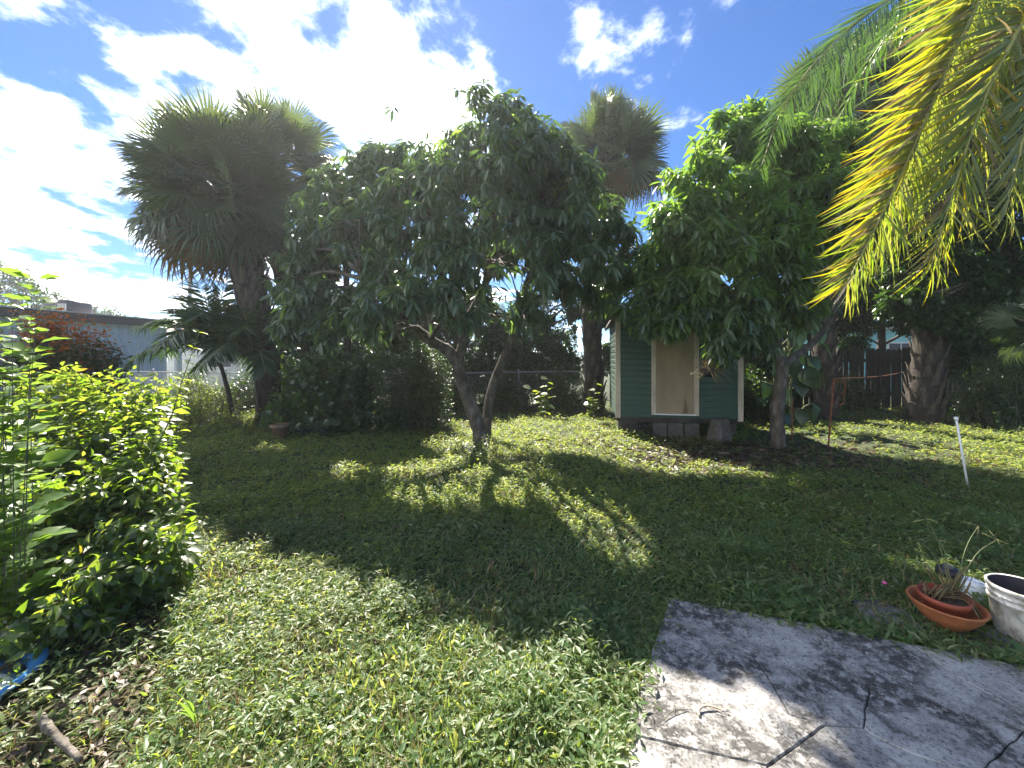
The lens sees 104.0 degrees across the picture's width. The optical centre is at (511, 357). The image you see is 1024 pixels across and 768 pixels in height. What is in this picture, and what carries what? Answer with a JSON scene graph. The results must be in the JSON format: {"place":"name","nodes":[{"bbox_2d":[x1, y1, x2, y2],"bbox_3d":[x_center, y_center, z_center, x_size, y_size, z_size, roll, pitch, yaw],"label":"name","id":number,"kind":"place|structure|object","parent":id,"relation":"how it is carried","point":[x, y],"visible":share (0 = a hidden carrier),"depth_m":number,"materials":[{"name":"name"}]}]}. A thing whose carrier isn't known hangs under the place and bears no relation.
{"place":"outdoors","nodes":[
{"label":"outdoors","id":0,"kind":"place"},
{"bbox_2d":[167,325,437,388],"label":"house","id":1,"kind":"structure","parent":0,"point":[194,361],"depth_m":19.00,"materials":[{"name":"white paint"}]},
{"bbox_2d":[209,356,232,367],"bbox_3d":[-13.814,-0.050,18.979,1.100,1.100,0.038,0,0,0],"label":"window","id":2,"kind":"structure","parent":1,"relation":"in","point":[230,365],"depth_m":18.96,"materials":[{"name":"white glass"}]},
{"bbox_2d":[0,360,1023,767],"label":"ground","id":3,"kind":"structure","parent":0,"point":[120,736],"depth_m":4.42,"materials":[{"name":"green plant"}]},
{"bbox_2d":[0,642,48,696],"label":"blue tub","id":4,"kind":"object","parent":3,"relation":"on","point":[30,664],"visible":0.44,"depth_m":1.90,"materials":[{"name":"plastic"}]},
{"bbox_2d":[0,673,14,700],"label":"plastic bag","id":5,"kind":"object","parent":4,"relation":"in","point":[3,683],"visible":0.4,"depth_m":1.81,"materials":[{"name":"white plastic"}]},
{"bbox_2d":[0,256,73,308],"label":"broadleaf tree","id":6,"kind":"object","parent":3,"relation":"on","point":[25,291],"visible":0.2,"depth_m":33.93,"materials":[{"name":"green plant"}]},
{"bbox_2d":[0,267,78,624],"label":"broad leaf plant","id":7,"kind":"object","parent":3,"relation":"on","point":[14,528],"visible":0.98,"depth_m":2.06,"materials":[{"name":"green plant"}]},
{"bbox_2d":[33,711,83,763],"bbox_3d":[-1.757,1.467,1.546,0.396,0.039,0.034,0,0,27],"label":"mossy stick","id":8,"kind":"object","parent":3,"relation":"on","point":[48,727],"visible":1,"depth_m":1.54,"materials":[{"name":"beige wood"}]},
{"bbox_2d":[0,303,146,448],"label":"fire bush","id":9,"kind":"object","parent":3,"relation":"on","point":[63,350],"visible":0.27,"depth_m":5.13,"materials":[{"name":"green plant"}]},
{"bbox_2d":[0,305,181,399],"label":"metal building","id":10,"kind":"structure","parent":3,"relation":"on","point":[121,326],"depth_m":14.73,"materials":[{"name":"white metal"}]},
{"bbox_2d":[42,300,92,312],"bbox_3d":[-15.540,-1.743,13.990,1.120,0.466,0.916,0,0,0],"label":"cooling unit","id":11,"kind":"object","parent":10,"relation":"on","point":[76,306],"visible":0.58,"depth_m":13.68,"materials":[{"name":"grey metal"}]},
{"bbox_2d":[0,361,204,672],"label":"leafy shrub","id":12,"kind":"object","parent":3,"relation":"on","point":[125,538],"visible":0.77,"depth_m":2.52,"materials":[{"name":"green plant"}]},
{"bbox_2d":[121,329,206,481],"bbox_3d":[-2.439,0.401,2.781,0.620,1.200,0.243,0,0,0],"label":"leafy sprig","id":13,"kind":"object","parent":12,"relation":"attached to","point":[164,425],"visible":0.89,"depth_m":2.80,"materials":[{"name":"green plant"}]},
{"bbox_2d":[93,304,124,315],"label":"broadleaf tree","id":14,"kind":"object","parent":3,"relation":"on","point":[107,312],"visible":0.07,"depth_m":45.13,"materials":[{"name":"green plant"}]},
{"bbox_2d":[172,271,191,318],"bbox_3d":[-30.971,-2.800,35.554,27.975,8.600,0.410,0,0,43],"label":"utility pole","id":15,"kind":"object","parent":3,"relation":"on","point":[189,294],"visible":0.03,"depth_m":25.91,"materials":[{"name":"metal"}]},
{"bbox_2d":[148,367,222,410],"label":"undergrowth","id":16,"kind":"object","parent":3,"relation":"on","point":[193,377],"visible":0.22,"depth_m":11.14,"materials":[{"name":"green plant"}]},
{"bbox_2d":[145,670,234,723],"bbox_3d":[-1.300,1.409,1.652,0.359,0.182,0.232,0,0,0],"label":"grass tuft","id":17,"kind":"object","parent":3,"relation":"on","point":[189,709],"visible":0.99,"depth_m":1.66,"materials":[{"name":"green plant"}]},
{"bbox_2d":[119,269,283,420],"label":"young palm","id":18,"kind":"object","parent":3,"relation":"on","point":[198,317],"visible":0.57,"depth_m":8.44,"materials":[{"name":"green plant"}]},
{"bbox_2d":[98,83,314,420],"bbox_3d":[-6.578,-2.059,8.994,4.014,7.417,4.062,0,0,0],"label":"fan palm","id":19,"kind":"object","parent":3,"relation":"on","point":[191,217],"visible":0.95,"depth_m":8.22,"materials":[{"name":"green plant"}]},
{"bbox_2d":[153,366,275,440],"bbox_3d":[-6.425,0.872,8.454,3.608,1.369,2.672,0,0,0],"label":"light weed patch","id":20,"kind":"object","parent":3,"relation":"on","point":[205,419],"visible":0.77,"depth_m":8.51,"materials":[{"name":"green plant"}]},
{"bbox_2d":[209,367,255,412],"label":"undergrowth","id":21,"kind":"object","parent":3,"relation":"on","point":[250,391],"visible":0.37,"depth_m":11.02,"materials":[{"name":"green plant"}]},
{"bbox_2d":[186,291,310,421],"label":"young palm","id":22,"kind":"object","parent":3,"relation":"on","point":[251,328],"visible":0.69,"depth_m":8.35,"materials":[{"name":"green plant"}]},
{"bbox_2d":[200,78,346,371],"bbox_3d":[-6.283,-2.708,10.582,3.621,8.695,3.538,0,0,0],"label":"fan palm","id":23,"kind":"object","parent":3,"relation":"on","point":[307,139],"visible":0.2,"depth_m":10.12,"materials":[{"name":"green plant"}]},
{"bbox_2d":[270,423,289,438],"bbox_3d":[-4.292,1.362,7.400,0.328,0.266,0.328,0,0,0],"label":"terracotta pot","id":24,"kind":"object","parent":3,"relation":"on","point":[280,430],"visible":0.92,"depth_m":7.30,"materials":[{"name":"ceramic"}]},
{"bbox_2d":[295,426,327,437],"bbox_3d":[-3.731,1.410,7.462,0.596,0.277,0.016,0,0,-3],"label":"garden edging","id":25,"kind":"object","parent":3,"relation":"on","point":[308,431],"visible":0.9,"depth_m":7.46,"materials":[{"name":"black plastic"}]},
{"bbox_2d":[258,340,389,436],"bbox_3d":[-3.768,0.612,8.297,2.623,2.001,1.758,0,0,0],"label":"sea grape","id":26,"kind":"object","parent":3,"relation":"on","point":[327,392],"visible":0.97,"depth_m":7.96,"materials":[{"name":"green plant"}]},
{"bbox_2d":[309,194,416,371],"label":"broadleaf tree","id":27,"kind":"object","parent":3,"relation":"on","point":[346,268],"visible":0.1,"depth_m":10.93,"materials":[{"name":"green plant"}]},
{"bbox_2d":[116,369,609,406],"bbox_3d":[-4.200,0.943,12.025,17.668,1.215,0.089,0,0,0],"label":"chain link fence","id":28,"kind":"object","parent":3,"relation":"on","point":[228,373],"visible":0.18,"depth_m":11.99,"materials":[{"name":"metal"}]},
{"bbox_2d":[281,294,485,396],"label":"broadleaf tree","id":29,"kind":"object","parent":3,"relation":"on","point":[449,336],"visible":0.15,"depth_m":12.69,"materials":[{"name":"green plant"}]},
{"bbox_2d":[360,336,454,433],"bbox_3d":[-2.238,0.501,8.749,2.001,2.182,1.643,0,0,-8],"label":"fine leaf hedge","id":30,"kind":"object","parent":3,"relation":"on","point":[417,401],"visible":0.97,"depth_m":8.52,"materials":[{"name":"green plant"}]},
{"bbox_2d":[375,406,463,415],"bbox_3d":[-2.793,1.337,10.566,3.086,0.376,1.631,0,0,0],"label":"sunlit weed patch","id":31,"kind":"object","parent":3,"relation":"on","point":[440,410],"visible":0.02,"depth_m":10.45,"materials":[{"name":"green plant"}]},
{"bbox_2d":[253,78,649,444],"bbox_3d":[-1.151,-1.356,7.247,5.437,6.009,5.788,0,0,-43],"label":"mango tree","id":32,"kind":"object","parent":3,"relation":"on","point":[516,186],"visible":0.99,"depth_m":6.19,"materials":[{"name":"green plant"}]},
{"bbox_2d":[438,429,469,452],"bbox_3d":[-0.948,1.333,6.382,0.538,0.373,0.377,0,0,18],"label":"tall weed","id":33,"kind":"object","parent":3,"relation":"on","point":[450,444],"visible":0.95,"depth_m":6.37,"materials":[{"name":"green plant"}]},
{"bbox_2d":[440,364,483,412],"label":"undergrowth","id":34,"kind":"object","parent":3,"relation":"on","point":[456,400],"visible":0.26,"depth_m":11.13,"materials":[{"name":"green plant"}]},
{"bbox_2d":[457,441,489,465],"bbox_3d":[-0.547,1.361,5.690,0.477,0.329,0.338,0,0,0],"label":"tall weed","id":35,"kind":"object","parent":3,"relation":"on","point":[481,457],"visible":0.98,"depth_m":5.68,"materials":[{"name":"green plant"}]},
{"bbox_2d":[479,435,509,455],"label":"tall weed","id":36,"kind":"object","parent":3,"relation":"on","point":[493,449],"visible":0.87,"depth_m":6.10,"materials":[{"name":"green plant"}]},
{"bbox_2d":[468,302,520,370],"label":"broadleaf tree","id":37,"kind":"object","parent":3,"relation":"on","point":[502,307],"visible":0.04,"depth_m":41.28,"materials":[{"name":"green plant"}]},
{"bbox_2d":[475,368,535,411],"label":"undergrowth","id":38,"kind":"object","parent":3,"relation":"on","point":[505,399],"visible":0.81,"depth_m":11.42,"materials":[{"name":"green plant"}]},
{"bbox_2d":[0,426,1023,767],"bbox_3d":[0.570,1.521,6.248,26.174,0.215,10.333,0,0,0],"label":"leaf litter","id":39,"kind":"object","parent":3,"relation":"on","point":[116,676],"visible":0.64,"depth_m":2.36,"materials":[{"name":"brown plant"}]},
{"bbox_2d":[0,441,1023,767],"bbox_3d":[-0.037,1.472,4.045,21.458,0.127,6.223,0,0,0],"label":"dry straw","id":40,"kind":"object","parent":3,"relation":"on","point":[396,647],"visible":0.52,"depth_m":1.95,"materials":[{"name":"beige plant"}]},
{"bbox_2d":[459,260,619,398],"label":"broadleaf tree","id":41,"kind":"object","parent":3,"relation":"on","point":[549,348],"visible":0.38,"depth_m":12.64,"materials":[{"name":"green plant"}]},
{"bbox_2d":[523,376,555,417],"bbox_3d":[0.736,1.002,10.348,0.880,1.074,0.476,0,0,23],"label":"sea grape seedling","id":42,"kind":"object","parent":3,"relation":"on","point":[547,405],"visible":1,"depth_m":10.25,"materials":[{"name":"green plant"}]},
{"bbox_2d":[530,365,583,411],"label":"undergrowth","id":43,"kind":"object","parent":3,"relation":"on","point":[567,399],"visible":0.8,"depth_m":11.57,"materials":[{"name":"green plant"}]},
{"bbox_2d":[584,383,608,415],"bbox_3d":[2.161,1.084,10.258,0.678,0.870,0.456,0,0,0],"label":"sea grape seedling","id":44,"kind":"object","parent":3,"relation":"on","point":[591,403],"visible":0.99,"depth_m":10.22,"materials":[{"name":"green plant"}]},
{"bbox_2d":[557,82,672,413],"bbox_3d":[2.574,-2.929,11.081,3.619,9.060,3.658,0,0,26],"label":"fan palm","id":45,"kind":"object","parent":3,"relation":"on","point":[615,129],"visible":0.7,"depth_m":10.32,"materials":[{"name":"green plant"}]},
{"bbox_2d":[617,421,637,431],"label":"concrete block","id":46,"kind":"structure","parent":3,"relation":"on","point":[619,423],"depth_m":8.16,"materials":[{"name":"grey concrete"}]},
{"bbox_2d":[621,423,652,435],"bbox_3d":[2.411,1.412,7.712,0.596,0.277,0.016,0,0,11],"label":"concrete block","id":47,"kind":"object","parent":3,"relation":"on","point":[643,429],"visible":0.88,"depth_m":7.70,"materials":[{"name":"grey concrete"}]},
{"bbox_2d":[650,422,666,436],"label":"concrete block","id":48,"kind":"structure","parent":3,"relation":"on","point":[660,428],"depth_m":7.73,"materials":[{"name":"grey concrete"}]},
{"bbox_2d":[666,422,682,436],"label":"concrete block","id":49,"kind":"structure","parent":3,"relation":"on","point":[675,428],"depth_m":7.67,"materials":[{"name":"grey concrete"}]},
{"bbox_2d":[605,303,743,423],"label":"garden shed","id":50,"kind":"structure","parent":49,"relation":"on","point":[650,383],"depth_m":7.72,"materials":[{"name":"green paint"}]},
{"bbox_2d":[656,328,693,413],"bbox_3d":[3.126,0.183,7.677,0.690,1.795,0.097,0,0,11],"label":"door","id":51,"kind":"structure","parent":50,"relation":"in","point":[674,391],"depth_m":7.69,"materials":[{"name":"beige paint"}]},
{"bbox_2d":[683,423,699,437],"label":"concrete block","id":52,"kind":"structure","parent":3,"relation":"on","point":[690,429],"depth_m":7.62,"materials":[{"name":"grey concrete"}]},
{"bbox_2d":[707,417,732,442],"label":"concrete pier","id":53,"kind":"structure","parent":3,"relation":"on","point":[719,429],"depth_m":7.14,"materials":[{"name":"grey concrete"}]},
{"bbox_2d":[630,269,812,399],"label":"broadleaf tree","id":54,"kind":"object","parent":3,"relation":"on","point":[795,393],"visible":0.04,"depth_m":11.92,"materials":[{"name":"green plant"}]},
{"bbox_2d":[730,424,735,435],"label":"concrete block","id":55,"kind":"structure","parent":3,"relation":"on","point":[733,428],"depth_m":7.78,"materials":[{"name":"grey concrete"}]},
{"bbox_2d":[608,89,896,448],"bbox_3d":[4.117,-1.419,6.534,4.789,6.099,2.892,0,0,-39],"label":"mango tree","id":56,"kind":"object","parent":3,"relation":"on","point":[718,220],"visible":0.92,"depth_m":5.79,"materials":[{"name":"green plant"}]},
{"bbox_2d":[684,341,734,386],"bbox_3d":[2.921,-0.121,5.984,0.780,1.156,0.832,0,0,27],"label":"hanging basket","id":57,"kind":"object","parent":56,"relation":"hanging from","point":[705,371],"visible":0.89,"depth_m":5.89,"materials":[{"name":"green plastic"}]},
{"bbox_2d":[741,365,797,424],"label":"undergrowth","id":58,"kind":"object","parent":3,"relation":"on","point":[751,394],"visible":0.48,"depth_m":9.21,"materials":[{"name":"green plant"}]},
{"bbox_2d":[791,401,792,439],"bbox_3d":[5.041,1.210,7.200,0.044,0.850,0.024,0,0,0],"label":"rusty rod","id":59,"kind":"object","parent":3,"relation":"on","point":[792,423],"visible":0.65,"depth_m":7.19,"materials":[{"name":"metal"}]},
{"bbox_2d":[756,321,831,427],"bbox_3d":[6.138,0.553,8.566,1.657,2.708,0.878,0,0,0],"label":"philodendron","id":60,"kind":"object","parent":3,"relation":"on","point":[806,380],"visible":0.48,"depth_m":8.43,"materials":[{"name":"green plant"}]},
{"bbox_2d":[827,378,835,448],"bbox_3d":[5.288,0.965,6.630,0.143,1.257,0.044,0,0,0],"label":"rusty stake","id":61,"kind":"object","parent":3,"relation":"on","point":[833,379],"visible":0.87,"depth_m":6.62,"materials":[{"name":"metal"}]},
{"bbox_2d":[834,379,845,404],"bbox_3d":[5.431,0.567,6.624,0.199,0.453,0.034,0,0,0],"label":"rusty chain","id":62,"kind":"object","parent":61,"relation":"hanging from","point":[844,391],"visible":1,"depth_m":6.61,"materials":[{"name":"metal"}]},
{"bbox_2d":[836,371,905,378],"bbox_3d":[8.663,0.373,9.266,8.487,0.108,0.016,0,0,-38],"label":"rope","id":63,"kind":"object","parent":61,"relation":"attached to","point":[868,377],"visible":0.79,"depth_m":8.06,"materials":[{"name":"fabric"}]},
{"bbox_2d":[763,32,923,419],"bbox_3d":[7.958,-3.123,10.012,3.541,9.456,3.479,0,0,0],"label":"fan palm","id":64,"kind":"object","parent":3,"relation":"on","point":[822,396],"visible":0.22,"depth_m":9.65,"materials":[{"name":"green plant"}]},
{"bbox_2d":[781,12,915,283],"bbox_3d":[10.053,-4.141,11.547,4.652,11.484,2.754,0,0,0],"label":"broadleaf tree","id":65,"kind":"object","parent":3,"relation":"on","point":[908,27],"visible":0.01,"depth_m":11.03,"materials":[{"name":"green plant"}]},
{"bbox_2d":[809,364,887,411],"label":"undergrowth","id":66,"kind":"object","parent":3,"relation":"on","point":[856,399],"visible":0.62,"depth_m":11.17,"materials":[{"name":"green plant"}]},
{"bbox_2d":[744,347,997,407],"bbox_3d":[10.987,0.625,12.080,12.117,1.894,0.180,0,0,0],"label":"board fence","id":67,"kind":"object","parent":3,"relation":"on","point":[888,362],"visible":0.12,"depth_m":12.00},
{"bbox_2d":[745,0,1023,319],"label":"feather palm","id":68,"kind":"object","parent":3,"relation":"on","point":[993,33],"visible":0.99,"depth_m":3.05,"materials":[{"name":"plant"}]},
{"bbox_2d":[852,598,923,628],"bbox_3d":[2.139,1.492,2.301,0.270,0.055,0.274,0,0,0],"label":"stepping stone","id":69,"kind":"object","parent":3,"relation":"on","point":[879,607],"visible":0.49,"depth_m":2.31,"materials":[{"name":"stone"}]},
{"bbox_2d":[836,182,1012,358],"bbox_3d":[12.792,-2.298,12.781,6.667,7.828,3.098,0,0,0],"label":"broadleaf tree","id":70,"kind":"object","parent":3,"relation":"on","point":[864,321],"visible":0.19,"depth_m":12.56,"materials":[{"name":"green plant"}]},
{"bbox_2d":[837,86,1023,423],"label":"fan palm","id":71,"kind":"object","parent":3,"relation":"on","point":[924,389],"visible":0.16,"depth_m":9.24,"materials":[{"name":"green plant"}]},
{"bbox_2d":[856,0,1023,346],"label":"broadleaf tree","id":72,"kind":"object","parent":3,"relation":"on","point":[999,283],"visible":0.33,"depth_m":8.78,"materials":[{"name":"green plant"}]},
{"bbox_2d":[935,564,962,586],"bbox_3d":[2.745,1.446,2.516,0.119,0.269,0.119,0,0,0],"label":"solar light","id":73,"kind":"object","parent":3,"relation":"on","point":[953,570],"visible":0.35,"depth_m":2.50,"materials":[{"name":"black plastic"}]},
{"bbox_2d":[953,417,968,487],"bbox_3d":[5.194,1.133,4.615,0.182,0.899,0.038,0,0,0],"label":"white stake","id":74,"kind":"object","parent":3,"relation":"on","point":[956,419],"visible":0.83,"depth_m":4.61,"materials":[{"name":"plastic"}]},
{"bbox_2d":[918,616,1023,658],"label":"stone slab","id":75,"kind":"structure","parent":3,"relation":"on","point":[990,635],"depth_m":2.12,"materials":[{"name":"stone"}]},
{"bbox_2d":[906,585,991,633],"bbox_3d":[2.395,1.412,2.204,0.321,0.136,0.321,0,0,0],"label":"terracotta bowl","id":76,"kind":"object","parent":75,"relation":"on","point":[972,621],"visible":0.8,"depth_m":2.13,"materials":[{"name":"orange ceramic"}]},
{"bbox_2d":[916,583,974,617],"bbox_3d":[2.398,1.364,2.215,0.220,0.112,0.220,-3,2,0],"label":"clay pot","id":77,"kind":"object","parent":76,"relation":"in","point":[961,608],"visible":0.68,"depth_m":2.17,"materials":[{"name":"orange ceramic"}]},
{"bbox_2d":[892,510,1008,618],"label":"potted grass","id":78,"kind":"object","parent":77,"relation":"in","point":[951,591],"depth_m":2.22,"materials":[{"name":"plant"}]},
{"bbox_2d":[984,573,1023,642],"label":"white bucket","id":79,"kind":"object","parent":75,"relation":"on","point":[1005,593],"visible":0.96,"depth_m":2.14,"materials":[{"name":"plastic"}]},
{"bbox_2d":[960,576,985,603],"bbox_3d":[2.794,1.427,2.430,0.121,0.147,0.122,6,3,0],"label":"white cup","id":80,"kind":"object","parent":3,"relation":"on","point":[975,584],"visible":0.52,"depth_m":2.40,"materials":[{"name":"plastic"}]},
{"bbox_2d":[941,331,1023,430],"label":"dark hedge","id":81,"kind":"object","parent":3,"relation":"on","point":[1004,404],"visible":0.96,"depth_m":8.76,"materials":[{"name":"green plant"}]},
{"bbox_2d":[945,268,1023,380],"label":"broadleaf tree","id":82,"kind":"object","parent":3,"relation":"on","point":[957,353],"visible":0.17,"depth_m":10.32,"materials":[{"name":"green plant"}]},
{"bbox_2d":[962,637,1023,663],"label":"weed","id":83,"kind":"object","parent":3,"relation":"on","point":[1018,646],"visible":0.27,"depth_m":1.99,"materials":[{"name":"green plant"}]},
{"bbox_2d":[978,286,1023,368],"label":"fan palm","id":84,"kind":"object","parent":3,"relation":"on","point":[1003,317],"visible":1,"depth_m":5.43,"materials":[{"name":"green plant"}]},
{"bbox_2d":[0,0,1023,356],"label":"sky","id":85,"kind":"structure","parent":0,"point":[72,72],"materials":[{"name":"blue"}]},
{"bbox_2d":[618,599,1023,767],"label":"patio","id":86,"kind":"structure","parent":0,"point":[798,696],"depth_m":1.69,"materials":[{"name":"concrete"}]},
{"bbox_2d":[663,704,687,720],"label":"thin twig","id":87,"kind":"object","parent":86,"relation":"on","point":[673,711],"visible":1,"depth_m":1.63,"materials":[{"name":"beige wood"}]},
{"bbox_2d":[697,704,730,716],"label":"dry twig","id":88,"kind":"object","parent":86,"relation":"on","point":[706,705],"visible":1,"depth_m":1.64,"materials":[{"name":"beige wood"}]},
{"bbox_2d":[803,326,911,390],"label":"house","id":89,"kind":"structure","parent":0,"point":[901,342],"depth_m":18.00,"materials":[{"name":"teal paint"}]},
{"bbox_2d":[887,342,911,365],"bbox_3d":[17.460,-0.150,17.968,1.200,1.100,0.057,0,0,0],"label":"window","id":90,"kind":"structure","parent":89,"relation":"in","point":[892,345],"depth_m":17.94,"materials":[{"name":"grey glass"}]}
]}

